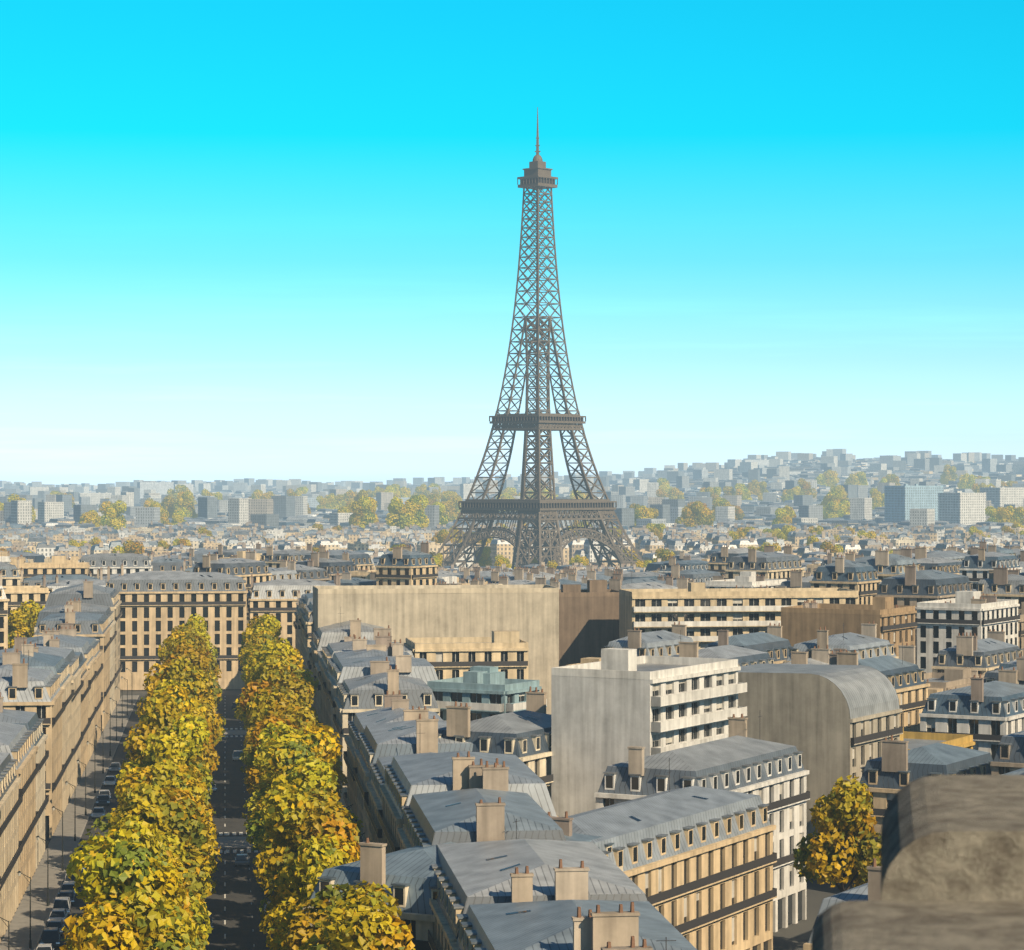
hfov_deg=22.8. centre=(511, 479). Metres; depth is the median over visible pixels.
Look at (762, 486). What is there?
park tree
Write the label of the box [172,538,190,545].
park tree
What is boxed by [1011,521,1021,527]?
park tree
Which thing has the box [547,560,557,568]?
champ de mars tree
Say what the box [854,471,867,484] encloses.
park tree
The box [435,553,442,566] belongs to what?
champ de mars tree
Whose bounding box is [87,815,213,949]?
avenue tree
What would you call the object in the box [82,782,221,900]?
avenue tree
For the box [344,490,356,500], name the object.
park tree
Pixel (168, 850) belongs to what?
avenue tree
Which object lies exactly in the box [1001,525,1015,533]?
park tree
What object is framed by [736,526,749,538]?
park tree
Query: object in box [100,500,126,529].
park tree
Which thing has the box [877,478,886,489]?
park tree
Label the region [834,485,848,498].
park tree
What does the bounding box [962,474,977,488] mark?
park tree
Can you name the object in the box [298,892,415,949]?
avenue tree
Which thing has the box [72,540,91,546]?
park tree
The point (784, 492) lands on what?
park tree
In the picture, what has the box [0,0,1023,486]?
sky
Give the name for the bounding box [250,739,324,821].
avenue tree
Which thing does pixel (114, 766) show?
grey car
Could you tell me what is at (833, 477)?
park tree
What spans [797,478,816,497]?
park tree
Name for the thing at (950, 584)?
buildings
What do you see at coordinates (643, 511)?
park tree
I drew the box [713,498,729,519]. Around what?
park tree
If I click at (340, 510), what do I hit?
park tree
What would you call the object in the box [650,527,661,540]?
park tree
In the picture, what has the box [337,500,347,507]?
park tree
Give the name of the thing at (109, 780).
white car
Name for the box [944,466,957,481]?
park tree
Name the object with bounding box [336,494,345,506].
park tree
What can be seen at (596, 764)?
buildings
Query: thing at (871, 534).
park tree
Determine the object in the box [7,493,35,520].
park tree
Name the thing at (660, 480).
park tree
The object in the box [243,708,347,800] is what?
avenue tree
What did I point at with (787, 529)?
park tree
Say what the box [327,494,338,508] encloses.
park tree
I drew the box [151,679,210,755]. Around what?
avenue tree
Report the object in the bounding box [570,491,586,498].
park tree
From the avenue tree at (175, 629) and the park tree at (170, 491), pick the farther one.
the park tree at (170, 491)
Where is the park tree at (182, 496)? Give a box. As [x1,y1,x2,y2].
[174,491,194,510]
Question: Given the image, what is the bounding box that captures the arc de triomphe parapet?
[811,775,1023,949]
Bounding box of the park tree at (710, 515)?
[700,503,713,526]
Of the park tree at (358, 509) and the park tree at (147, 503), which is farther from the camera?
the park tree at (147, 503)
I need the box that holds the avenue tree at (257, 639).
[244,632,278,679]
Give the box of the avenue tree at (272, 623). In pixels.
[238,614,282,667]
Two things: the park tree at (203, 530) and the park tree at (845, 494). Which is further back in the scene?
the park tree at (845, 494)
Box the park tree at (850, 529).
[845,526,855,534]
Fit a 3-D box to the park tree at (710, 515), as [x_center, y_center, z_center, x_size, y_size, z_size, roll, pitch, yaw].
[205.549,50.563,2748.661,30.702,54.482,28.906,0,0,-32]
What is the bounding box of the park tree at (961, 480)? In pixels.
[957,473,969,488]
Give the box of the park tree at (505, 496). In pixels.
[496,492,515,510]
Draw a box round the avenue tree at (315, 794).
[261,787,338,890]
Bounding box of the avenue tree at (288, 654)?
[233,636,318,729]
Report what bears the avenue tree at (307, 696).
on the avenue pavement
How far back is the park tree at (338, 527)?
2581.35 m
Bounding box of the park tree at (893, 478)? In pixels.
[886,474,900,485]
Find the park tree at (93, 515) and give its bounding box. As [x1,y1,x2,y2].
[78,510,106,526]
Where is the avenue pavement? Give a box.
[0,695,256,949]
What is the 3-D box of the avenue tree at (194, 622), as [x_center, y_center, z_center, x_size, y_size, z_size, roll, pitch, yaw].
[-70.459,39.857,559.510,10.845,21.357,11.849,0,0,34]
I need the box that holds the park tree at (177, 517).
[170,510,186,524]
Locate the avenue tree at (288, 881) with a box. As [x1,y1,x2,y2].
[259,832,358,949]
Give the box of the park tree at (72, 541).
[68,539,76,544]
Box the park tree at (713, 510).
[711,502,718,520]
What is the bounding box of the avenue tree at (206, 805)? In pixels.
[150,756,215,823]
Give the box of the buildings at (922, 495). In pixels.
[0,449,1023,530]
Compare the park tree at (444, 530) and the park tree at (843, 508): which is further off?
the park tree at (843, 508)
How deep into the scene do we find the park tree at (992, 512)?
2876.89 m
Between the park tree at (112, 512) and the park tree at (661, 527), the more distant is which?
the park tree at (112, 512)
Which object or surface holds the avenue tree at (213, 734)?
on the avenue pavement
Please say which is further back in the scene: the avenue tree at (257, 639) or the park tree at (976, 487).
the park tree at (976, 487)
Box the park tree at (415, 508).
[404,494,429,528]
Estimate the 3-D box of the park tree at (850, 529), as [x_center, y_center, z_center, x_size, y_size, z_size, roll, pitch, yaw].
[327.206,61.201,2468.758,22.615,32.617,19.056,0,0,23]
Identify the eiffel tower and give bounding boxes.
[436,107,644,569]
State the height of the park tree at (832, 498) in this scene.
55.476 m
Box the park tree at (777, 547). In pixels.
[762,542,780,550]
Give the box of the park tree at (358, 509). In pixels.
[348,501,366,526]
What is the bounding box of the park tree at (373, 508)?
[353,498,378,525]
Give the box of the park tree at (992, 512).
[985,506,1003,522]
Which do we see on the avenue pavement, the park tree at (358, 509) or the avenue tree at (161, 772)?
the avenue tree at (161, 772)
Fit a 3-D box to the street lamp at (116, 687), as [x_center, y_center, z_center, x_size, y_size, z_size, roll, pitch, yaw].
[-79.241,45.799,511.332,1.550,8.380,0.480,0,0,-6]
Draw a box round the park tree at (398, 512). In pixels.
[385,496,410,528]
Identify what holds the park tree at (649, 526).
on the terrain
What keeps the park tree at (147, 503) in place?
on the terrain
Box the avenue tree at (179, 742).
[115,714,212,804]
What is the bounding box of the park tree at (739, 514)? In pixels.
[729,505,744,519]
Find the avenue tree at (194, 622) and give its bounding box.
[179,613,218,661]
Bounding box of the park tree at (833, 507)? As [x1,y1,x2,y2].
[825,501,841,517]
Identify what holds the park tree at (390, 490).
on the terrain
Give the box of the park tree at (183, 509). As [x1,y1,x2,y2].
[175,507,191,517]
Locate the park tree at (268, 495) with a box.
[261,491,274,498]
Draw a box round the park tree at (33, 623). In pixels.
[27,605,44,635]
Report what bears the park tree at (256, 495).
on the terrain
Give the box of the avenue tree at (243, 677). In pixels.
[240,662,248,681]
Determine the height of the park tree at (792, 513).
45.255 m
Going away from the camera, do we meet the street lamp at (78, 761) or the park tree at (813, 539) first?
the street lamp at (78, 761)
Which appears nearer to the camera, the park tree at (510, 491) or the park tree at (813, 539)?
the park tree at (813, 539)
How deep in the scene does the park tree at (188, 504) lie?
3364.41 m
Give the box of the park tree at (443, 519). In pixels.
[432,501,448,525]
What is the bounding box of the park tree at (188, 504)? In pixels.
[182,499,197,517]
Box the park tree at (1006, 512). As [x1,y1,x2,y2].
[994,505,1021,522]
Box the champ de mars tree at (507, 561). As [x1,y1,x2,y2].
[495,554,514,568]
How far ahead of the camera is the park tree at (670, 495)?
4313.15 m
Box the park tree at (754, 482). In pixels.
[747,479,758,493]
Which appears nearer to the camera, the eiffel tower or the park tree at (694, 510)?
the eiffel tower
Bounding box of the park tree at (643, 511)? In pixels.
[634,505,655,527]
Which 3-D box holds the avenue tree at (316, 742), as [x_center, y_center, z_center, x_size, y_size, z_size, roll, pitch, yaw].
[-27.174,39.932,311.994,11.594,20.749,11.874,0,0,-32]
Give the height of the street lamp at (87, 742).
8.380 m
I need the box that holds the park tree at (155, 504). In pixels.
[150,501,167,521]
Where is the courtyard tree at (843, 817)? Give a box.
[793,775,880,891]
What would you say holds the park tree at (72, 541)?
on the terrain
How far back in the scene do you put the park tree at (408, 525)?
2651.22 m
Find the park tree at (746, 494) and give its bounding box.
[741,488,751,499]
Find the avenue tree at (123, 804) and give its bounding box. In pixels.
[121,782,203,844]
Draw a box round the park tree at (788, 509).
[783,505,795,517]
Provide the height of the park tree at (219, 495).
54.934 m
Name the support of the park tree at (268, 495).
on the terrain
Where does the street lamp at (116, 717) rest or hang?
on the avenue pavement
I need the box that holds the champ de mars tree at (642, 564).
[635,560,651,567]
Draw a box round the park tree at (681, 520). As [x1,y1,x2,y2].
[675,505,694,525]
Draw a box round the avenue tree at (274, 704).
[239,687,342,777]
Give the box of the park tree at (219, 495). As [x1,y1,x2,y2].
[214,492,222,499]
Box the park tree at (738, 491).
[733,488,743,498]
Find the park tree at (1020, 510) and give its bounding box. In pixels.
[1007,506,1023,523]
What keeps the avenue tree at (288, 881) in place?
on the avenue pavement
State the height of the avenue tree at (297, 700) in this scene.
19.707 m
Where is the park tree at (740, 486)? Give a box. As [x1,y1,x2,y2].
[734,483,745,493]
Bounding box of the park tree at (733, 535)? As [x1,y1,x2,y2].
[727,530,738,539]
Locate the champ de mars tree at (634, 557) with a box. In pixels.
[623,550,636,559]
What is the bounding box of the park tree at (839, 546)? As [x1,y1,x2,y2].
[834,544,843,552]
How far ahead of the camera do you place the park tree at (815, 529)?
2277.50 m
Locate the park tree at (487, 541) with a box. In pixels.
[477,536,492,545]
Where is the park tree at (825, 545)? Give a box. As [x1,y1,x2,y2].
[820,540,838,552]
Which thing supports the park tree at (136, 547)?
on the terrain
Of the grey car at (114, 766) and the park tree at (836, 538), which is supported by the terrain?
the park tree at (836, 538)
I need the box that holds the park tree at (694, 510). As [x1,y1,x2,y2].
[682,501,706,526]
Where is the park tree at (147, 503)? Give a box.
[143,498,153,506]
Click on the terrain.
(794, 936)
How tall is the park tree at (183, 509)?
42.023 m
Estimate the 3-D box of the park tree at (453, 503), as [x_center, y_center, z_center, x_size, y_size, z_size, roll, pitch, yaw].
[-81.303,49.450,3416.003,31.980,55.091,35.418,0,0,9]
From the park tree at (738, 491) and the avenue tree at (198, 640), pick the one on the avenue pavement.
the avenue tree at (198, 640)
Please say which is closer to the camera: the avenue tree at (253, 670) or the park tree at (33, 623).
the avenue tree at (253, 670)
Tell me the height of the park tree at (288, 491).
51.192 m
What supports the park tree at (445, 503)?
on the terrain
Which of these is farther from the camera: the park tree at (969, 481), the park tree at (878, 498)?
the park tree at (969, 481)
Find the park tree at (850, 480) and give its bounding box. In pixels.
[845,473,859,484]
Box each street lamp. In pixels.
[0,917,8,949]
[17,871,31,948]
[36,836,48,905]
[52,806,63,870]
[65,781,75,840]
[77,760,86,814]
[86,741,95,792]
[103,710,110,755]
[109,698,116,740]
[115,686,122,726]
[121,677,127,714]
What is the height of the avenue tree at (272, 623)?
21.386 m
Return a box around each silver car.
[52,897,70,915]
[59,882,75,896]
[91,807,105,818]
[207,783,216,791]
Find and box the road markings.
[213,695,257,949]
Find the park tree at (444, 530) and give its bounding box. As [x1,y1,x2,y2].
[439,529,451,540]
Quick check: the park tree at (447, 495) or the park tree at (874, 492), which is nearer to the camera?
the park tree at (874, 492)
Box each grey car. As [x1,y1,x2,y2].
[46,919,64,935]
[109,762,120,771]
[234,853,249,866]
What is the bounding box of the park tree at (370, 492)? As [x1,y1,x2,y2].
[366,489,372,496]
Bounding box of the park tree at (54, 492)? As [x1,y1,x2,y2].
[50,491,58,494]
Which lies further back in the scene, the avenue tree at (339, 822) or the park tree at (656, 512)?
the park tree at (656, 512)
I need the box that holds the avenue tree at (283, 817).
[252,783,334,889]
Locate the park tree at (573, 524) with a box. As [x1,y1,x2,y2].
[572,520,587,526]
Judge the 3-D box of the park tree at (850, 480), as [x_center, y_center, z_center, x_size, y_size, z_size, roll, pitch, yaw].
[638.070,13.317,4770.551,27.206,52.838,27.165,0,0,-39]
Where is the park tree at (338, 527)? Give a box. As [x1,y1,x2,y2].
[330,525,342,530]
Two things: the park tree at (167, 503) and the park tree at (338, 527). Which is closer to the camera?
the park tree at (338, 527)
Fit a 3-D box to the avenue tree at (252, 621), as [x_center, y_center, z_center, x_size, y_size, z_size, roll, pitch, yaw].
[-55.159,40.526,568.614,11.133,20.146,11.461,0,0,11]
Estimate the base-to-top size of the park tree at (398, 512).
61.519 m
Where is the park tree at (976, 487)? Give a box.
[972,482,986,492]
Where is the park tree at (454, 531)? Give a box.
[449,526,461,535]
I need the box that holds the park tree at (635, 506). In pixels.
[629,503,640,525]
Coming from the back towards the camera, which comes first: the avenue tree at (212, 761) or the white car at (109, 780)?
the white car at (109, 780)
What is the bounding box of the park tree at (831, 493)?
[823,491,839,514]
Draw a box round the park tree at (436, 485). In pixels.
[429,483,440,494]
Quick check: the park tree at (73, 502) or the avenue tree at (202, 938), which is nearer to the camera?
the avenue tree at (202, 938)
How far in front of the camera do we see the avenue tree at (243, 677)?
527.49 m
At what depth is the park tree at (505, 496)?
3895.81 m
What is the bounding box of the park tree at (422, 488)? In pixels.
[413,483,426,496]
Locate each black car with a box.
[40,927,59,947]
[58,890,74,905]
[96,794,109,805]
[203,915,212,931]
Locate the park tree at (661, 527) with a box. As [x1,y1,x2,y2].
[652,523,665,533]
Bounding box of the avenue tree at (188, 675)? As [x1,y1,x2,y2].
[135,657,225,745]
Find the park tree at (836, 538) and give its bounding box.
[833,534,840,541]
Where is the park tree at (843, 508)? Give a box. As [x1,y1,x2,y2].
[834,500,849,516]
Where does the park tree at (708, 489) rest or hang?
on the terrain
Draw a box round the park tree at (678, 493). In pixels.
[669,487,684,498]
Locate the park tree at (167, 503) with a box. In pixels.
[160,495,176,517]
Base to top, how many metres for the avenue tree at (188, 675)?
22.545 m
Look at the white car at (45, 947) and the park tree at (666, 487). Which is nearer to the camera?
the white car at (45, 947)
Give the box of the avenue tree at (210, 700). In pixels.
[143,682,222,750]
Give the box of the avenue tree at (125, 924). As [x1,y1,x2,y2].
[59,886,202,949]
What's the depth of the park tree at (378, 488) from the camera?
4884.02 m
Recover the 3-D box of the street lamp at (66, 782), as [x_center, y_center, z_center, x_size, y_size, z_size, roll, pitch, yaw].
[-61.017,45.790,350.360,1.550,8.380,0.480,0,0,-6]
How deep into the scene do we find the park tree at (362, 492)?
3639.51 m
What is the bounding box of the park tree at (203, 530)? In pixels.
[198,526,214,538]
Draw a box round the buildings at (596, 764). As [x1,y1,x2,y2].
[0,566,1023,949]
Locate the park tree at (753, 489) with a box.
[748,485,762,499]
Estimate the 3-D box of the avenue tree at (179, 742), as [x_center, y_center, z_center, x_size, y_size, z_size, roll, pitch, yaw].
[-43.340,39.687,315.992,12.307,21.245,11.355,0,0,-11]
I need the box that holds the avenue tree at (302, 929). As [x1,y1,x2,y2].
[281,880,401,949]
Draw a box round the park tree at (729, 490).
[722,486,734,497]
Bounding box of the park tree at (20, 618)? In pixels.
[8,600,41,648]
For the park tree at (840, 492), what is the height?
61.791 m
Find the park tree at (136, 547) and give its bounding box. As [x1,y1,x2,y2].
[123,540,144,553]
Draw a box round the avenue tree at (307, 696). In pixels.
[239,678,314,735]
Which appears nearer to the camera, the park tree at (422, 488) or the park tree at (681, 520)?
the park tree at (681, 520)
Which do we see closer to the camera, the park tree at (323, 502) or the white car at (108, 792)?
the white car at (108, 792)
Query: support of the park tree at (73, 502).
on the terrain
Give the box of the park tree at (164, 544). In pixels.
[158,539,170,548]
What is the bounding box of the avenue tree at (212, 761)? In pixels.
[142,721,219,775]
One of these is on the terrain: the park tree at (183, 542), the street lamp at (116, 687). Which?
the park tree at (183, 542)
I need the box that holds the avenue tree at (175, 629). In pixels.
[170,625,212,659]
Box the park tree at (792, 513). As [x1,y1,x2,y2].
[774,510,795,521]
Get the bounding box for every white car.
[36,944,53,949]
[47,908,67,923]
[64,870,79,887]
[97,790,110,798]
[103,775,115,785]
[232,750,242,760]
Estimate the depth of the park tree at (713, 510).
3337.20 m
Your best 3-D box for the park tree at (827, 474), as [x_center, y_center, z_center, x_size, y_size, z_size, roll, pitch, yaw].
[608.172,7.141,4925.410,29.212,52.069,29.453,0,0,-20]
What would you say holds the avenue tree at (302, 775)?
on the avenue pavement
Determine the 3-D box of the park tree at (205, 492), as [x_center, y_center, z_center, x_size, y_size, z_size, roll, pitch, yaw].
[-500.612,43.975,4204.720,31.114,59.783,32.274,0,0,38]
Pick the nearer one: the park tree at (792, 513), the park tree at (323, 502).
the park tree at (792, 513)
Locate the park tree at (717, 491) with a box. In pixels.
[710,487,721,499]
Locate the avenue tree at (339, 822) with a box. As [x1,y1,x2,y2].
[259,797,359,933]
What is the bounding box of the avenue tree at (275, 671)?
[245,655,318,722]
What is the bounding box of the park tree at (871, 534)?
[857,530,876,537]
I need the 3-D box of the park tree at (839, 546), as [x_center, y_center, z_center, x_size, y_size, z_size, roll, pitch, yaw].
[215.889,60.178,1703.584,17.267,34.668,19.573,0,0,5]
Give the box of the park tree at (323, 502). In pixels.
[316,495,333,510]
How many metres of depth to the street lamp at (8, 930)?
243.07 m
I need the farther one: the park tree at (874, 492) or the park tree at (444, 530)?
the park tree at (874, 492)
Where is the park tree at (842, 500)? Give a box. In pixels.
[839,498,849,514]
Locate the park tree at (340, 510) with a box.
[337,507,348,512]
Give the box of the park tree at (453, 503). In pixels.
[445,496,461,519]
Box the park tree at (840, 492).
[822,489,843,511]
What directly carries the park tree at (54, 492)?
on the terrain
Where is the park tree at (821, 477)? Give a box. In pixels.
[815,474,826,485]
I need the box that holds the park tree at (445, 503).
[442,499,461,520]
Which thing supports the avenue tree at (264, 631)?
on the avenue pavement
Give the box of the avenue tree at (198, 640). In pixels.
[184,633,211,679]
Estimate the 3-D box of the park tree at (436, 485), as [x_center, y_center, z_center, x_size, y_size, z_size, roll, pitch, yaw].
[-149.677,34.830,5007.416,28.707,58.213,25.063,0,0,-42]
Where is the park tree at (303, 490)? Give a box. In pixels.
[296,486,307,495]
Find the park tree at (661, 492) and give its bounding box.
[656,488,666,496]
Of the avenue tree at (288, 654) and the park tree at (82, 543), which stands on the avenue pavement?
the avenue tree at (288, 654)
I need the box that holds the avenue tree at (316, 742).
[242,721,342,827]
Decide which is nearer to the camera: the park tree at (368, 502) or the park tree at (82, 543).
the park tree at (82, 543)
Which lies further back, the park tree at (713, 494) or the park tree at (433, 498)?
the park tree at (713, 494)
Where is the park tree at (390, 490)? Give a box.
[384,486,393,493]
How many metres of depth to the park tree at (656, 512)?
2781.75 m
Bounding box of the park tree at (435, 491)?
[430,488,439,495]
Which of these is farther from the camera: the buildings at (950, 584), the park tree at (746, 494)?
the park tree at (746, 494)
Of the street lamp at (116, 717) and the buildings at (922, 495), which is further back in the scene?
the buildings at (922, 495)
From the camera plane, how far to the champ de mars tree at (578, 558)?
1755.71 m
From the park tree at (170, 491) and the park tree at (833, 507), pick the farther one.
the park tree at (170, 491)
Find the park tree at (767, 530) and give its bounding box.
[762,528,774,533]
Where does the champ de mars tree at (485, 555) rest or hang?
on the terrain
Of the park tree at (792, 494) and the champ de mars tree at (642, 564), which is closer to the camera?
the champ de mars tree at (642, 564)
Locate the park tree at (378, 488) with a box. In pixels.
[369,486,383,496]
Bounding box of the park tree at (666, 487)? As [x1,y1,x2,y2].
[659,483,671,492]
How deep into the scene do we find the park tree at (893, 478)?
4717.38 m
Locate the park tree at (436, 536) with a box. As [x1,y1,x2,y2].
[431,531,447,543]
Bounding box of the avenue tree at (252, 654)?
[244,644,266,689]
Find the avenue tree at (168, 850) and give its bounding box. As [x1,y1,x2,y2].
[148,830,206,921]
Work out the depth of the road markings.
342.97 m
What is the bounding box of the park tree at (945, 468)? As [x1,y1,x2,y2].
[940,464,952,482]
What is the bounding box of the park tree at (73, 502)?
[67,493,74,507]
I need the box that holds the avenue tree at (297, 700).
[243,690,322,751]
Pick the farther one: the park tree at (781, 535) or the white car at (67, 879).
the park tree at (781, 535)
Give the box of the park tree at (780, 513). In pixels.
[772,508,789,524]
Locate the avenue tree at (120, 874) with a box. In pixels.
[66,835,197,949]
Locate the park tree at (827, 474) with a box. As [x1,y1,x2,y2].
[819,470,831,484]
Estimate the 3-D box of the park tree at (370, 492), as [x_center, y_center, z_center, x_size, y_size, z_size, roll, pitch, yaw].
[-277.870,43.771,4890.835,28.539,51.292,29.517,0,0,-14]
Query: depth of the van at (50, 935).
271.12 m
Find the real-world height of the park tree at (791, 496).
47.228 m
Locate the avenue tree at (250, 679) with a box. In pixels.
[244,669,259,726]
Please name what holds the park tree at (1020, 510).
on the terrain
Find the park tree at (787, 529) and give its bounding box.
[782,525,795,540]
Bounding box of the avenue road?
[38,695,276,949]
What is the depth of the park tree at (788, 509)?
2870.65 m
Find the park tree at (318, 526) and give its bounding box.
[312,524,323,530]
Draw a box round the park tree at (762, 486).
[757,481,767,501]
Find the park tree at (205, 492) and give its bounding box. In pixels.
[201,489,213,495]
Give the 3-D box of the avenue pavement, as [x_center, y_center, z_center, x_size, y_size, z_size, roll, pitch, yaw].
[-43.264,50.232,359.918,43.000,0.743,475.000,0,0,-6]
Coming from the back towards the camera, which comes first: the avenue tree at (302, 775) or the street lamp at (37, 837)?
the street lamp at (37, 837)
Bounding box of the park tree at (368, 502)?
[350,496,377,528]
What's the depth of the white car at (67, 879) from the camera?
310.70 m
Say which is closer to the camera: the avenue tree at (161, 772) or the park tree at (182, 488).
the avenue tree at (161, 772)
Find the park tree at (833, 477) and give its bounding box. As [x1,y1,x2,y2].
[823,469,839,486]
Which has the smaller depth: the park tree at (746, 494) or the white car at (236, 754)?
the white car at (236, 754)
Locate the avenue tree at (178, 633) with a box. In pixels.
[168,629,218,687]
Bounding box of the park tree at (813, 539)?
[806,534,818,545]
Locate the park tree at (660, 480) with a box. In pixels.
[657,477,669,485]
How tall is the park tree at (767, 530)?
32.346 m
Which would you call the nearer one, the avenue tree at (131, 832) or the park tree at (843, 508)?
the avenue tree at (131, 832)
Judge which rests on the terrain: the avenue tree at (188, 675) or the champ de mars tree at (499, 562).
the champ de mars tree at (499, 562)
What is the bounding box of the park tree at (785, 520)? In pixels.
[777,516,792,523]
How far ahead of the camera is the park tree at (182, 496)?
3384.44 m
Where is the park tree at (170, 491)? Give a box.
[167,489,175,495]
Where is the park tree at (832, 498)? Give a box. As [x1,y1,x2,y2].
[825,495,840,516]
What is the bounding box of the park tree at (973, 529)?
[969,526,982,535]
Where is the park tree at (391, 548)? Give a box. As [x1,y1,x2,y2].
[389,543,406,550]
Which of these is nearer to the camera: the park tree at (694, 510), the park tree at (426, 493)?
the park tree at (694, 510)
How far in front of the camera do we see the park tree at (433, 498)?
3646.89 m
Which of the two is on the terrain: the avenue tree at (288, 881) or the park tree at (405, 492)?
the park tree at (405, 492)
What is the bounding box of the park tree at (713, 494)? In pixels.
[710,492,718,504]
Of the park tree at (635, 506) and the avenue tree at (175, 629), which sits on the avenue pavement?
the avenue tree at (175, 629)
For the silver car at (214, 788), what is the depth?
405.50 m
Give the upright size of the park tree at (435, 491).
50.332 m
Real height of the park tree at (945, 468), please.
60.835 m
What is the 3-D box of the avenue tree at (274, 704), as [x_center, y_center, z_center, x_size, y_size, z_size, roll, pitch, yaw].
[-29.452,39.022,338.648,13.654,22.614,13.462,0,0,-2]
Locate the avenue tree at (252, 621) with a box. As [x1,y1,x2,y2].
[241,616,277,660]
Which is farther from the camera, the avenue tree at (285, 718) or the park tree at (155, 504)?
the park tree at (155, 504)
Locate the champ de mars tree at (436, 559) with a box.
[432,556,439,564]
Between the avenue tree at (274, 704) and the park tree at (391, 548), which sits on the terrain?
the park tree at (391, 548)
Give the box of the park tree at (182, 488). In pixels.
[175,484,187,492]
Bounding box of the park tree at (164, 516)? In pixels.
[160,509,171,524]
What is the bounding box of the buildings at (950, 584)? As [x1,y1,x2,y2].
[0,520,1023,672]
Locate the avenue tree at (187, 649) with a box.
[162,635,222,706]
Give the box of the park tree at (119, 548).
[113,545,126,552]
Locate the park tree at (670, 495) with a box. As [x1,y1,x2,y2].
[665,493,677,498]
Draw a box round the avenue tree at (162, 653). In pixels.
[157,637,200,664]
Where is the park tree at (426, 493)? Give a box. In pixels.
[422,490,429,496]
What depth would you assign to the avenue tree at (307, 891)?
213.65 m
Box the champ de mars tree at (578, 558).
[569,555,588,564]
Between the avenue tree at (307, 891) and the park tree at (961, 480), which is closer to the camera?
the avenue tree at (307, 891)
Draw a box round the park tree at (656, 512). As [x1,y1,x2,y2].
[646,508,658,518]
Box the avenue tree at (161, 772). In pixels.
[108,759,217,854]
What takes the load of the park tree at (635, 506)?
on the terrain
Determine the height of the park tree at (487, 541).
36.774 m
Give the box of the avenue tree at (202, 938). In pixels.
[156,869,207,949]
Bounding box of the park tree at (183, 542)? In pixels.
[178,538,191,546]
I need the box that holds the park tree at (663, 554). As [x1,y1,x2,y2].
[655,548,674,560]
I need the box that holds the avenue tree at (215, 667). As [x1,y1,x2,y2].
[183,628,221,681]
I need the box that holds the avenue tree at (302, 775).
[245,756,363,854]
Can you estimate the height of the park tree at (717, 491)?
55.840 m
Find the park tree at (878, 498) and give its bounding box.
[872,493,883,508]
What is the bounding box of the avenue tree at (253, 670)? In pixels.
[236,652,311,720]
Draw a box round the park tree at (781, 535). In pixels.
[774,531,786,540]
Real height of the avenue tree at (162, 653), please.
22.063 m
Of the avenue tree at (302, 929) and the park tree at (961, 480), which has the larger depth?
the park tree at (961, 480)
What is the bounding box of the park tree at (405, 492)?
[400,487,411,496]
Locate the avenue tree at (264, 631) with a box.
[243,627,284,664]
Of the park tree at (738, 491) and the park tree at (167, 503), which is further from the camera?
the park tree at (738, 491)
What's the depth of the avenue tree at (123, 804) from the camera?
273.41 m
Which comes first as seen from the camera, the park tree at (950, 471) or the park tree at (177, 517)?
the park tree at (177, 517)
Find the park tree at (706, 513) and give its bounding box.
[685,506,710,524]
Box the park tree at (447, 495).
[442,491,460,505]
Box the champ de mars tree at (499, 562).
[494,557,510,567]
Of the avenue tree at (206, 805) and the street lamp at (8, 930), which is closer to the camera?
the street lamp at (8, 930)
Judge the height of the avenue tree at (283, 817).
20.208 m
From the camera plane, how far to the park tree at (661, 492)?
4324.61 m
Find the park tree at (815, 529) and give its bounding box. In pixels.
[808,525,823,533]
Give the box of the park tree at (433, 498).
[425,494,440,504]
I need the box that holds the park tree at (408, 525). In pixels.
[396,514,413,528]
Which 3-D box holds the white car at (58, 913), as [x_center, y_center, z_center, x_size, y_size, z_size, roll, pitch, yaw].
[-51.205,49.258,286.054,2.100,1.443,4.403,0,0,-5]
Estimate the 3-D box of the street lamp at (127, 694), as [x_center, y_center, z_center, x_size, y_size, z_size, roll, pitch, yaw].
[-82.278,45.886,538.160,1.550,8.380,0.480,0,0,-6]
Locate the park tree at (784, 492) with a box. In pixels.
[780,489,790,501]
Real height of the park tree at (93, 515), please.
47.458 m
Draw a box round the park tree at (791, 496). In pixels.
[785,486,800,499]
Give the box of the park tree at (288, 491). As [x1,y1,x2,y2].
[286,489,293,495]
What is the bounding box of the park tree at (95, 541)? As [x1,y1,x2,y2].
[89,537,102,546]
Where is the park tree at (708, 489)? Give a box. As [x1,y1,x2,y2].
[699,487,713,493]
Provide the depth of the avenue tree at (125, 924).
188.70 m
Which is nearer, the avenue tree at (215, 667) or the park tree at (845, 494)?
the avenue tree at (215, 667)
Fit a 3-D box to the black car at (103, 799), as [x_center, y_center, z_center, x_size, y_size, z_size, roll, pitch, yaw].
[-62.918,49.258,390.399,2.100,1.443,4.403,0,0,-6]
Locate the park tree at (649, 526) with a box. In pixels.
[646,523,656,531]
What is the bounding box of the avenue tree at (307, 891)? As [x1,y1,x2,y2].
[272,860,338,949]
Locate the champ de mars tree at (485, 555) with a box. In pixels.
[474,546,491,566]
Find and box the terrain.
[1,689,853,949]
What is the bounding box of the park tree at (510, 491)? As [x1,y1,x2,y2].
[504,487,516,494]
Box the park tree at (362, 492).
[354,489,367,501]
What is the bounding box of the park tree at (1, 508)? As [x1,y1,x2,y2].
[0,503,3,510]
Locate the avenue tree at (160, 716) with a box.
[120,693,214,796]
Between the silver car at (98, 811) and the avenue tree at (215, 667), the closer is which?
the silver car at (98, 811)
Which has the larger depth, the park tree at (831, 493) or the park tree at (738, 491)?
the park tree at (738, 491)
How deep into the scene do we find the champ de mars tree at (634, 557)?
1790.99 m
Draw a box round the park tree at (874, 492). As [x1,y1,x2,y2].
[870,487,880,506]
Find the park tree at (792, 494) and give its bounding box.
[790,486,801,498]
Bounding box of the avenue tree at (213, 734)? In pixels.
[203,710,215,747]
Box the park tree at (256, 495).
[251,490,262,498]

